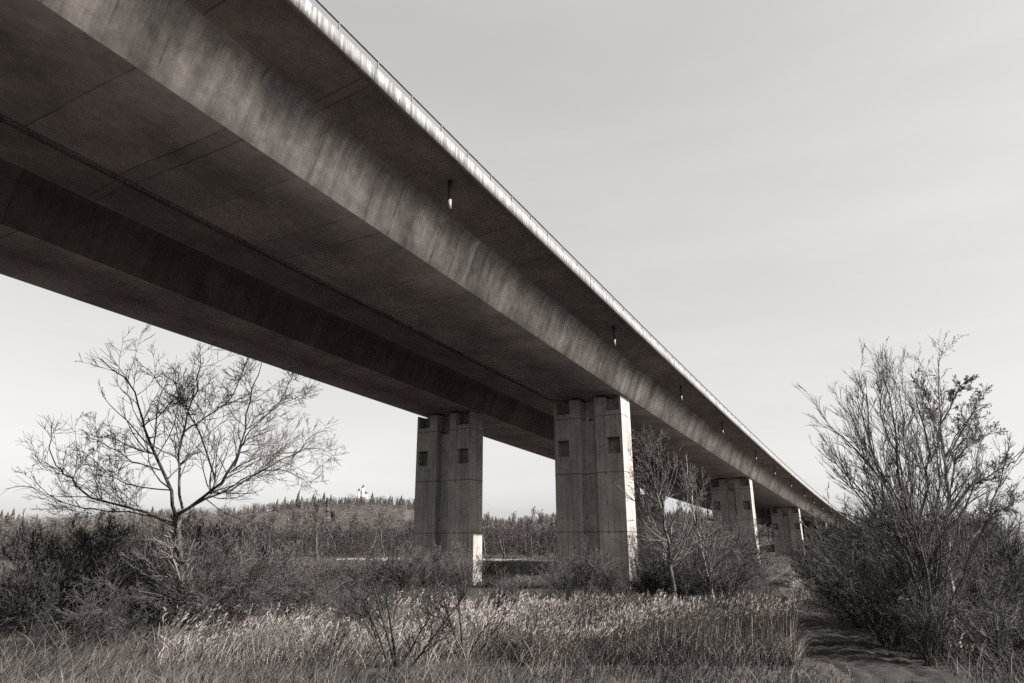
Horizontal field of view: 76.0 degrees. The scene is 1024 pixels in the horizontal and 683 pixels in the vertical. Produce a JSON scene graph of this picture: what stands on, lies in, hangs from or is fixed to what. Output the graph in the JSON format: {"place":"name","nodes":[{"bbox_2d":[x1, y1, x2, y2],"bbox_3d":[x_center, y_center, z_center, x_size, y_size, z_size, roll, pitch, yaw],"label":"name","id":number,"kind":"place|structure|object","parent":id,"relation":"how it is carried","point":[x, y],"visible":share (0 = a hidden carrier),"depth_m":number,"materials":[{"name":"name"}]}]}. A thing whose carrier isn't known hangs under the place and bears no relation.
{"place":"outdoors","nodes":[
{"label":"outdoors","id":0,"kind":"place"},
{"bbox_2d":[338,558,556,561],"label":"field","id":1,"kind":"structure","parent":0,"point":[491,560],"depth_m":121.58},
{"bbox_2d":[0,536,1023,682],"bbox_3d":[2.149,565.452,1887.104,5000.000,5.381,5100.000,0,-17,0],"label":"ground","id":2,"kind":"structure","parent":0,"point":[815,657],"depth_m":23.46,"materials":[{"name":"plant"}]},
{"bbox_2d":[0,520,7,545],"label":"belt tree","id":3,"kind":"object","parent":2,"relation":"on","point":[1,530],"visible":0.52,"depth_m":174.28,"materials":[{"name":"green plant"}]},
{"bbox_2d":[0,521,12,556],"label":"belt tree","id":4,"kind":"object","parent":2,"relation":"on","point":[9,534],"visible":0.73,"depth_m":150.89,"materials":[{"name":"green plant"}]},
{"bbox_2d":[22,521,29,547],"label":"belt tree","id":5,"kind":"object","parent":2,"relation":"on","point":[25,532],"visible":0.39,"depth_m":172.52,"materials":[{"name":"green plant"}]},
{"bbox_2d":[28,517,43,545],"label":"belt tree","id":6,"kind":"object","parent":2,"relation":"on","point":[34,530],"visible":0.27,"depth_m":157.63,"materials":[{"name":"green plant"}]},
{"bbox_2d":[0,515,124,636],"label":"bare shrub","id":7,"kind":"object","parent":2,"relation":"on","point":[69,574],"visible":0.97,"depth_m":29.60,"materials":[{"name":"plant"}]},
{"bbox_2d":[68,514,80,550],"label":"belt tree","id":8,"kind":"object","parent":2,"relation":"on","point":[72,528],"visible":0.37,"depth_m":146.40,"materials":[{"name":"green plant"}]},
{"bbox_2d":[6,508,147,623],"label":"bare shrub","id":9,"kind":"object","parent":2,"relation":"on","point":[85,540],"visible":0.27,"depth_m":34.73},
{"bbox_2d":[26,567,140,658],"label":"bare shrub","id":10,"kind":"object","parent":2,"relation":"on","point":[82,631],"visible":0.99,"depth_m":24.82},
{"bbox_2d":[49,500,154,605],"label":"bare shrub","id":11,"kind":"object","parent":2,"relation":"on","point":[116,536],"visible":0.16,"depth_m":42.41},
{"bbox_2d":[15,558,214,644],"bbox_3d":[-16.399,11.105,28.339,7.040,3.591,6.955,-11,-20,33],"label":"bare shrub","id":12,"kind":"object","parent":2,"relation":"on","point":[148,614],"visible":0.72,"depth_m":27.26,"materials":[{"name":"plant"}]},
{"bbox_2d":[72,520,186,626],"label":"bare shrub","id":13,"kind":"object","parent":2,"relation":"on","point":[113,576],"visible":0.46,"depth_m":31.58,"materials":[{"name":"plant"}]},
{"bbox_2d":[135,522,150,548],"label":"belt tree","id":14,"kind":"object","parent":2,"relation":"on","point":[145,530],"visible":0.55,"depth_m":150.18,"materials":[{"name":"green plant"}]},
{"bbox_2d":[154,519,168,539],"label":"belt tree","id":15,"kind":"object","parent":2,"relation":"on","point":[160,529],"visible":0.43,"depth_m":152.21,"materials":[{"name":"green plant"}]},
{"bbox_2d":[116,527,223,623],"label":"bare shrub","id":16,"kind":"object","parent":2,"relation":"on","point":[124,575],"visible":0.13,"depth_m":33.81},
{"bbox_2d":[3,320,347,625],"bbox_3d":[-16.018,5.835,30.897,16.016,13.938,7.431,0,-17,0],"label":"bare tree","id":17,"kind":"object","parent":2,"relation":"on","point":[183,402],"visible":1,"depth_m":30.33,"materials":[{"name":"grey plant"}]},
{"bbox_2d":[93,505,285,635],"bbox_3d":[-15.131,10.554,30.239,7.797,5.791,5.792,9,-19,-29],"label":"bare shrub","id":18,"kind":"object","parent":2,"relation":"on","point":[191,583],"visible":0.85,"depth_m":29.89,"materials":[{"name":"plant"}]},
{"bbox_2d":[188,512,199,536],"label":"belt tree","id":19,"kind":"object","parent":2,"relation":"on","point":[194,518],"visible":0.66,"depth_m":171.36,"materials":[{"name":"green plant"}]},
{"bbox_2d":[83,523,317,624],"bbox_3d":[-15.202,11.751,32.980,9.747,4.972,9.630,-2,-17,8],"label":"bare shrub","id":20,"kind":"object","parent":2,"relation":"on","point":[232,593],"visible":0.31,"depth_m":30.57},
{"bbox_2d":[141,503,262,590],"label":"bare shrub","id":21,"kind":"object","parent":2,"relation":"on","point":[200,533],"visible":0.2,"depth_m":43.61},
{"bbox_2d":[123,536,315,632],"bbox_3d":[-13.287,11.220,30.241,7.846,4.419,7.942,-1,-17,2],"label":"bare shrub","id":22,"kind":"object","parent":2,"relation":"on","point":[257,605],"visible":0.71,"depth_m":29.31,"materials":[{"name":"plant"}]},
{"bbox_2d":[159,514,319,621],"bbox_3d":[-14.077,11.780,34.016,9.863,5.494,7.326,-8,-18,25],"label":"bare shrub","id":23,"kind":"object","parent":2,"relation":"on","point":[254,544],"visible":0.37,"depth_m":33.15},
{"bbox_2d":[234,511,253,543],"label":"belt tree","id":24,"kind":"object","parent":2,"relation":"on","point":[247,522],"visible":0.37,"depth_m":150.36,"materials":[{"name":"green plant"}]},
{"bbox_2d":[250,517,271,547],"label":"belt tree","id":25,"kind":"object","parent":2,"relation":"on","point":[261,530],"visible":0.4,"depth_m":150.68,"materials":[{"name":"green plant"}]},
{"bbox_2d":[262,513,273,541],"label":"belt tree","id":26,"kind":"object","parent":2,"relation":"on","point":[266,527],"visible":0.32,"depth_m":181.56,"materials":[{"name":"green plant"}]},
{"bbox_2d":[266,516,275,543],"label":"belt tree","id":27,"kind":"object","parent":2,"relation":"on","point":[273,521],"visible":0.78,"depth_m":155.62,"materials":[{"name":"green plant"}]},
{"bbox_2d":[234,528,311,592],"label":"bare shrub","id":28,"kind":"object","parent":2,"relation":"on","point":[262,551],"visible":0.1,"depth_m":43.41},
{"bbox_2d":[188,542,368,623],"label":"bare shrub","id":29,"kind":"object","parent":2,"relation":"on","point":[315,589],"visible":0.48,"depth_m":31.87,"materials":[{"name":"plant"}]},
{"bbox_2d":[282,512,300,545],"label":"belt tree","id":30,"kind":"object","parent":2,"relation":"on","point":[296,518],"visible":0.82,"depth_m":159.53,"materials":[{"name":"grey plant"}]},
{"bbox_2d":[289,510,301,542],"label":"belt tree","id":31,"kind":"object","parent":2,"relation":"on","point":[297,527],"visible":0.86,"depth_m":161.47,"materials":[{"name":"grey plant"}]},
{"bbox_2d":[289,519,307,542],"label":"belt tree","id":32,"kind":"object","parent":2,"relation":"on","point":[302,531],"visible":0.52,"depth_m":182.51,"materials":[{"name":"grey plant"}]},
{"bbox_2d":[248,533,365,613],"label":"bare shrub","id":33,"kind":"object","parent":2,"relation":"on","point":[324,571],"visible":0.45,"depth_m":36.54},
{"bbox_2d":[305,500,325,561],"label":"belt tree","id":34,"kind":"object","parent":2,"relation":"on","point":[316,519],"visible":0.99,"depth_m":115.31,"materials":[{"name":"grey plant"}]},
{"bbox_2d":[318,530,328,553],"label":"belt tree","id":35,"kind":"object","parent":2,"relation":"on","point":[323,539],"visible":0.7,"depth_m":156.13,"materials":[{"name":"grey plant"}]},
{"bbox_2d":[306,597,353,665],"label":"bare shrub","id":36,"kind":"object","parent":2,"relation":"on","point":[339,636],"visible":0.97,"depth_m":22.28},
{"bbox_2d":[321,518,342,553],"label":"belt tree","id":37,"kind":"object","parent":2,"relation":"on","point":[330,535],"visible":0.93,"depth_m":156.64,"materials":[{"name":"grey plant"}]},
{"bbox_2d":[331,522,341,550],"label":"belt tree","id":38,"kind":"object","parent":2,"relation":"on","point":[336,534],"visible":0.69,"depth_m":177.65,"materials":[{"name":"grey plant"}]},
{"bbox_2d":[297,547,395,608],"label":"bare shrub","id":39,"kind":"object","parent":2,"relation":"on","point":[342,575],"visible":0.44,"depth_m":37.99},
{"bbox_2d":[344,519,358,556],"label":"belt tree","id":40,"kind":"object","parent":2,"relation":"on","point":[351,541],"visible":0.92,"depth_m":147.78,"materials":[{"name":"grey plant"}]},
{"bbox_2d":[348,513,357,539],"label":"belt tree","id":41,"kind":"object","parent":2,"relation":"on","point":[354,516],"visible":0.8,"depth_m":177.08,"materials":[{"name":"grey plant"}]},
{"bbox_2d":[319,574,409,631],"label":"bare shrub","id":42,"kind":"object","parent":2,"relation":"on","point":[329,595],"visible":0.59,"depth_m":29.02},
{"bbox_2d":[361,517,382,556],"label":"belt tree","id":43,"kind":"object","parent":2,"relation":"on","point":[369,537],"visible":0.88,"depth_m":147.97,"materials":[{"name":"grey plant"}]},
{"bbox_2d":[359,546,402,594],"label":"bare shrub","id":44,"kind":"object","parent":2,"relation":"on","point":[386,569],"visible":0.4,"depth_m":46.95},
{"bbox_2d":[376,510,394,558],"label":"belt tree","id":45,"kind":"object","parent":2,"relation":"on","point":[386,542],"visible":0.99,"depth_m":130.26,"materials":[{"name":"grey plant"}]},
{"bbox_2d":[0,544,794,646],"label":"brushwood","id":46,"kind":"object","parent":2,"relation":"on","point":[754,592],"visible":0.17,"depth_m":37.71,"materials":[{"name":"plant"}]},
{"bbox_2d":[393,521,408,553],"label":"belt tree","id":47,"kind":"object","parent":2,"relation":"on","point":[400,537],"visible":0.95,"depth_m":156.53,"materials":[{"name":"grey plant"}]},
{"bbox_2d":[336,544,475,666],"bbox_3d":[-3.754,9.043,22.463,4.528,4.047,4.354,6,-18,-20],"label":"bare shrub","id":48,"kind":"object","parent":2,"relation":"on","point":[375,632],"visible":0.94,"depth_m":21.77,"materials":[{"name":"plant"}]},
{"bbox_2d":[401,518,413,556],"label":"belt tree","id":49,"kind":"object","parent":2,"relation":"on","point":[410,529],"visible":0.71,"depth_m":146.98,"materials":[{"name":"grey plant"}]},
{"bbox_2d":[403,520,413,544],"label":"belt tree","id":50,"kind":"object","parent":2,"relation":"on","point":[407,529],"visible":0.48,"depth_m":170.80,"materials":[{"name":"grey plant"}]},
{"bbox_2d":[374,537,443,597],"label":"bare shrub","id":51,"kind":"object","parent":2,"relation":"on","point":[405,575],"visible":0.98,"depth_m":44.40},
{"bbox_2d":[384,538,462,593],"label":"bare shrub","id":52,"kind":"object","parent":2,"relation":"on","point":[442,576],"visible":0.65,"depth_m":47.75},
{"bbox_2d":[411,411,482,585],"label":"viaduct pier","id":53,"kind":"structure","parent":2,"relation":"on","point":[448,486],"depth_m":57.97,"materials":[{"name":"concrete"}]},
{"bbox_2d":[0,114,816,535],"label":"viaduct deck","id":54,"kind":"structure","parent":53,"relation":"on","point":[76,226],"depth_m":37.01,"materials":[{"name":"concrete"}]},
{"bbox_2d":[412,562,520,657],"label":"bare shrub","id":55,"kind":"object","parent":2,"relation":"on","point":[450,626],"visible":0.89,"depth_m":23.32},
{"bbox_2d":[441,541,492,599],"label":"bare shrub","id":56,"kind":"object","parent":2,"relation":"on","point":[460,566],"visible":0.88,"depth_m":42.62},
{"bbox_2d":[482,512,489,555],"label":"belt tree","id":57,"kind":"object","parent":2,"relation":"on","point":[483,532],"visible":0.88,"depth_m":150.90,"materials":[{"name":"grey plant"}]},
{"bbox_2d":[474,553,522,585],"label":"bare shrub","id":58,"kind":"object","parent":2,"relation":"on","point":[488,570],"visible":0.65,"depth_m":52.59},
{"bbox_2d":[495,521,506,557],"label":"belt tree","id":59,"kind":"object","parent":2,"relation":"on","point":[502,544],"visible":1,"depth_m":138.33,"materials":[{"name":"grey plant"}]},
{"bbox_2d":[471,563,533,610],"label":"bare shrub","id":60,"kind":"object","parent":2,"relation":"on","point":[504,589],"visible":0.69,"depth_m":31.82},
{"bbox_2d":[0,516,1007,562],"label":"belt undergrowth","id":61,"kind":"object","parent":2,"relation":"on","point":[492,545],"visible":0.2,"depth_m":161.71,"materials":[{"name":"plant"}]},
{"bbox_2d":[509,511,516,552],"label":"belt tree","id":62,"kind":"object","parent":2,"relation":"on","point":[513,516],"visible":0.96,"depth_m":171.11,"materials":[{"name":"grey plant"}]},
{"bbox_2d":[508,525,517,553],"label":"belt tree","id":63,"kind":"object","parent":2,"relation":"on","point":[514,537],"visible":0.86,"depth_m":162.92,"materials":[{"name":"grey plant"}]},
{"bbox_2d":[520,518,526,556],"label":"belt tree","id":64,"kind":"object","parent":2,"relation":"on","point":[525,534],"visible":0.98,"depth_m":144.84,"materials":[{"name":"grey plant"}]},
{"bbox_2d":[528,506,535,557],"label":"belt tree","id":65,"kind":"object","parent":2,"relation":"on","point":[529,528],"visible":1,"depth_m":136.02,"materials":[{"name":"grey plant"}]},
{"bbox_2d":[527,509,552,555],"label":"belt tree","id":66,"kind":"object","parent":2,"relation":"on","point":[538,538],"visible":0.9,"depth_m":153.93,"materials":[{"name":"grey plant"}]},
{"bbox_2d":[539,522,551,558],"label":"belt tree","id":67,"kind":"object","parent":2,"relation":"on","point":[543,537],"visible":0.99,"depth_m":132.87,"materials":[{"name":"grey plant"}]},
{"bbox_2d":[143,571,974,671],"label":"reeds","id":68,"kind":"object","parent":2,"relation":"on","point":[558,635],"visible":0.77,"depth_m":22.96,"materials":[{"name":"plant"}]},
{"bbox_2d":[531,554,591,599],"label":"bare shrub","id":69,"kind":"object","parent":2,"relation":"on","point":[562,584],"visible":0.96,"depth_m":42.34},
{"bbox_2d":[553,534,619,598],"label":"bare shrub","id":70,"kind":"object","parent":2,"relation":"on","point":[587,577],"visible":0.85,"depth_m":43.05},
{"bbox_2d":[554,395,638,589],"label":"viaduct pier","id":71,"kind":"structure","parent":2,"relation":"on","point":[592,458],"depth_m":51.54,"materials":[{"name":"concrete"}]},
{"bbox_2d":[0,0,863,530],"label":"viaduct deck","id":72,"kind":"structure","parent":71,"relation":"on","point":[306,136],"depth_m":25.78,"materials":[{"name":"concrete"}]},
{"bbox_2d":[587,550,634,599],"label":"bare shrub","id":73,"kind":"object","parent":2,"relation":"on","point":[609,579],"visible":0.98,"depth_m":41.45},
{"bbox_2d":[625,567,663,601],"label":"bare shrub","id":74,"kind":"object","parent":2,"relation":"on","point":[637,587],"visible":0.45,"depth_m":38.01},
{"bbox_2d":[634,481,665,560],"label":"viaduct pier","id":75,"kind":"structure","parent":2,"relation":"on","point":[646,499],"depth_m":104.01,"materials":[{"name":"concrete"}]},
{"bbox_2d":[628,550,688,601],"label":"bare shrub","id":76,"kind":"object","parent":2,"relation":"on","point":[650,578],"visible":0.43,"depth_m":37.58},
{"bbox_2d":[614,521,711,571],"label":"bare shrub","id":77,"kind":"object","parent":2,"relation":"on","point":[637,540],"visible":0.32,"depth_m":49.63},
{"bbox_2d":[611,422,734,594],"bbox_3d":[9.307,9.892,37.436,6.523,10.361,4.720,8,-18,-25],"label":"alder","id":78,"kind":"object","parent":2,"relation":"on","point":[668,551],"visible":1,"depth_m":37.03,"materials":[{"name":"grey plant"}]},
{"bbox_2d":[619,540,736,604],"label":"bare shrub","id":79,"kind":"object","parent":2,"relation":"on","point":[692,580],"visible":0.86,"depth_m":36.48,"materials":[{"name":"plant"}]},
{"bbox_2d":[640,502,740,567],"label":"bare shrub","id":80,"kind":"object","parent":2,"relation":"on","point":[690,541],"visible":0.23,"depth_m":48.30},
{"bbox_2d":[670,455,734,598],"bbox_3d":[10.520,10.852,37.618,3.616,8.580,3.662,0,-17,0],"label":"alder","id":81,"kind":"object","parent":2,"relation":"on","point":[690,489],"visible":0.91,"depth_m":37.46,"materials":[{"name":"grey plant"}]},
{"bbox_2d":[654,533,776,602],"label":"bare shrub","id":82,"kind":"object","parent":2,"relation":"on","point":[746,575],"visible":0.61,"depth_m":38.50,"materials":[{"name":"plant"}]},
{"bbox_2d":[710,477,760,563],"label":"viaduct pier","id":83,"kind":"structure","parent":2,"relation":"on","point":[739,500],"depth_m":97.79,"materials":[{"name":"concrete"}]},
{"bbox_2d":[709,510,779,564],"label":"bare shrub","id":84,"kind":"object","parent":2,"relation":"on","point":[755,539],"visible":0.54,"depth_m":60.16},
{"bbox_2d":[711,533,779,593],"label":"bare shrub","id":85,"kind":"object","parent":2,"relation":"on","point":[743,549],"visible":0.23,"depth_m":44.68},
{"bbox_2d":[763,508,773,551],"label":"belt tree","id":86,"kind":"object","parent":2,"relation":"on","point":[767,525],"visible":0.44,"depth_m":176.47,"materials":[{"name":"grey plant"}]},
{"bbox_2d":[770,507,804,555],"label":"viaduct pier","id":87,"kind":"structure","parent":2,"relation":"on","point":[789,525],"depth_m":143.08,"materials":[{"name":"concrete"}]},
{"bbox_2d":[779,526,828,571],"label":"bare shrub","id":88,"kind":"object","parent":2,"relation":"on","point":[795,554],"visible":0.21,"depth_m":60.43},
{"bbox_2d":[802,517,820,544],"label":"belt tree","id":89,"kind":"object","parent":2,"relation":"on","point":[812,531],"visible":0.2,"depth_m":171.82,"materials":[{"name":"grey plant"}]},
{"bbox_2d":[804,522,826,549],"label":"viaduct pier","id":90,"kind":"structure","parent":2,"relation":"on","point":[809,525],"depth_m":189.42,"materials":[{"name":"concrete"}]},
{"bbox_2d":[790,526,853,587],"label":"bare shrub","id":91,"kind":"object","parent":2,"relation":"on","point":[818,556],"visible":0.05,"depth_m":40.90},
{"bbox_2d":[781,515,874,569],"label":"bare shrub","id":92,"kind":"object","parent":2,"relation":"on","point":[829,528],"visible":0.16,"depth_m":54.52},
{"bbox_2d":[785,516,902,627],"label":"bare shrub","id":93,"kind":"object","parent":2,"relation":"on","point":[847,536],"visible":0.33,"depth_m":31.54,"materials":[{"name":"plant"}]},
{"bbox_2d":[800,481,925,554],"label":"bare shrub","id":94,"kind":"object","parent":2,"relation":"on","point":[846,515],"visible":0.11,"depth_m":55.76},
{"bbox_2d":[749,529,1006,646],"bbox_3d":[14.658,9.919,26.408,8.092,4.508,6.011,3,-17,-10],"label":"bare shrub","id":95,"kind":"object","parent":2,"relation":"on","point":[864,617],"visible":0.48,"depth_m":26.19,"materials":[{"name":"plant"}]},
{"bbox_2d":[785,539,1023,664],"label":"dark brushwood","id":96,"kind":"object","parent":2,"relation":"on","point":[968,639],"visible":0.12,"depth_m":25.56,"materials":[{"name":"plant"}]},
{"bbox_2d":[832,509,978,621],"bbox_3d":[19.371,10.858,32.240,6.510,6.083,6.627,-3,-17,8],"label":"bare shrub","id":97,"kind":"object","parent":2,"relation":"on","point":[867,541],"visible":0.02,"depth_m":32.39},
{"bbox_2d":[791,337,1023,658],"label":"willow","id":98,"kind":"object","parent":2,"relation":"on","point":[912,536],"visible":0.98,"depth_m":23.81,"materials":[{"name":"grey plant"}]},
{"bbox_2d":[872,578,969,665],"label":"bare shrub","id":99,"kind":"object","parent":2,"relation":"on","point":[914,629],"visible":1,"depth_m":21.87,"materials":[{"name":"plant"}]},
{"bbox_2d":[834,547,1023,660],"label":"bare shrub","id":100,"kind":"object","parent":2,"relation":"on","point":[991,615],"visible":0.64,"depth_m":23.06,"materials":[{"name":"plant"}]},
{"bbox_2d":[854,524,1023,637],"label":"bare shrub","id":101,"kind":"object","parent":2,"relation":"on","point":[1019,594],"visible":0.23,"depth_m":26.70,"materials":[{"name":"plant"}]},
{"bbox_2d":[855,493,1023,585],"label":"bare shrub","id":102,"kind":"object","parent":2,"relation":"on","point":[950,531],"visible":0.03,"depth_m":36.08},
{"bbox_2d":[883,329,1023,640],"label":"budding tree","id":103,"kind":"object","parent":2,"relation":"on","point":[953,395],"visible":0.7,"depth_m":26.01,"materials":[{"name":"grey plant"}]},
{"bbox_2d":[933,488,1023,619],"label":"bare shrub","id":104,"kind":"object","parent":2,"relation":"on","point":[998,554],"visible":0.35,"depth_m":31.82,"materials":[{"name":"plant"}]},
{"bbox_2d":[0,0,1023,531],"label":"sky","id":105,"kind":"structure","parent":0,"point":[768,188],"materials":[{"name":"white"}]},
{"bbox_2d":[2,502,1023,544],"bbox_3d":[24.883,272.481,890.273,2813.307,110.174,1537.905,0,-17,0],"label":"hill","id":106,"kind":"structure","parent":0,"point":[407,516],"depth_m":743.57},
{"bbox_2d":[357,485,367,501],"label":"hilltop castle","id":107,"kind":"structure","parent":106,"relation":"on","point":[363,493],"depth_m":957.22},
{"bbox_2d":[0,491,992,537],"bbox_3d":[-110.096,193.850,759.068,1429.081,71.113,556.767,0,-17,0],"label":"conifer wood","id":108,"kind":"object","parent":106,"relation":"on","point":[326,517],"visible":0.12,"depth_m":830.92,"materials":[{"name":"plant"}]},
{"bbox_2d":[0,493,1005,543],"bbox_3d":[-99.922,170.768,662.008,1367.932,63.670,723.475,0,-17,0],"label":"bare wood","id":109,"kind":"object","parent":106,"relation":"on","point":[349,518],"visible":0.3,"depth_m":677.17,"materials":[{"name":"plant"}]},
{"bbox_2d":[766,568,957,682],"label":"path","id":110,"kind":"structure","parent":0,"point":[865,662],"depth_m":23.01,"materials":[{"name":"soil"}]}
]}

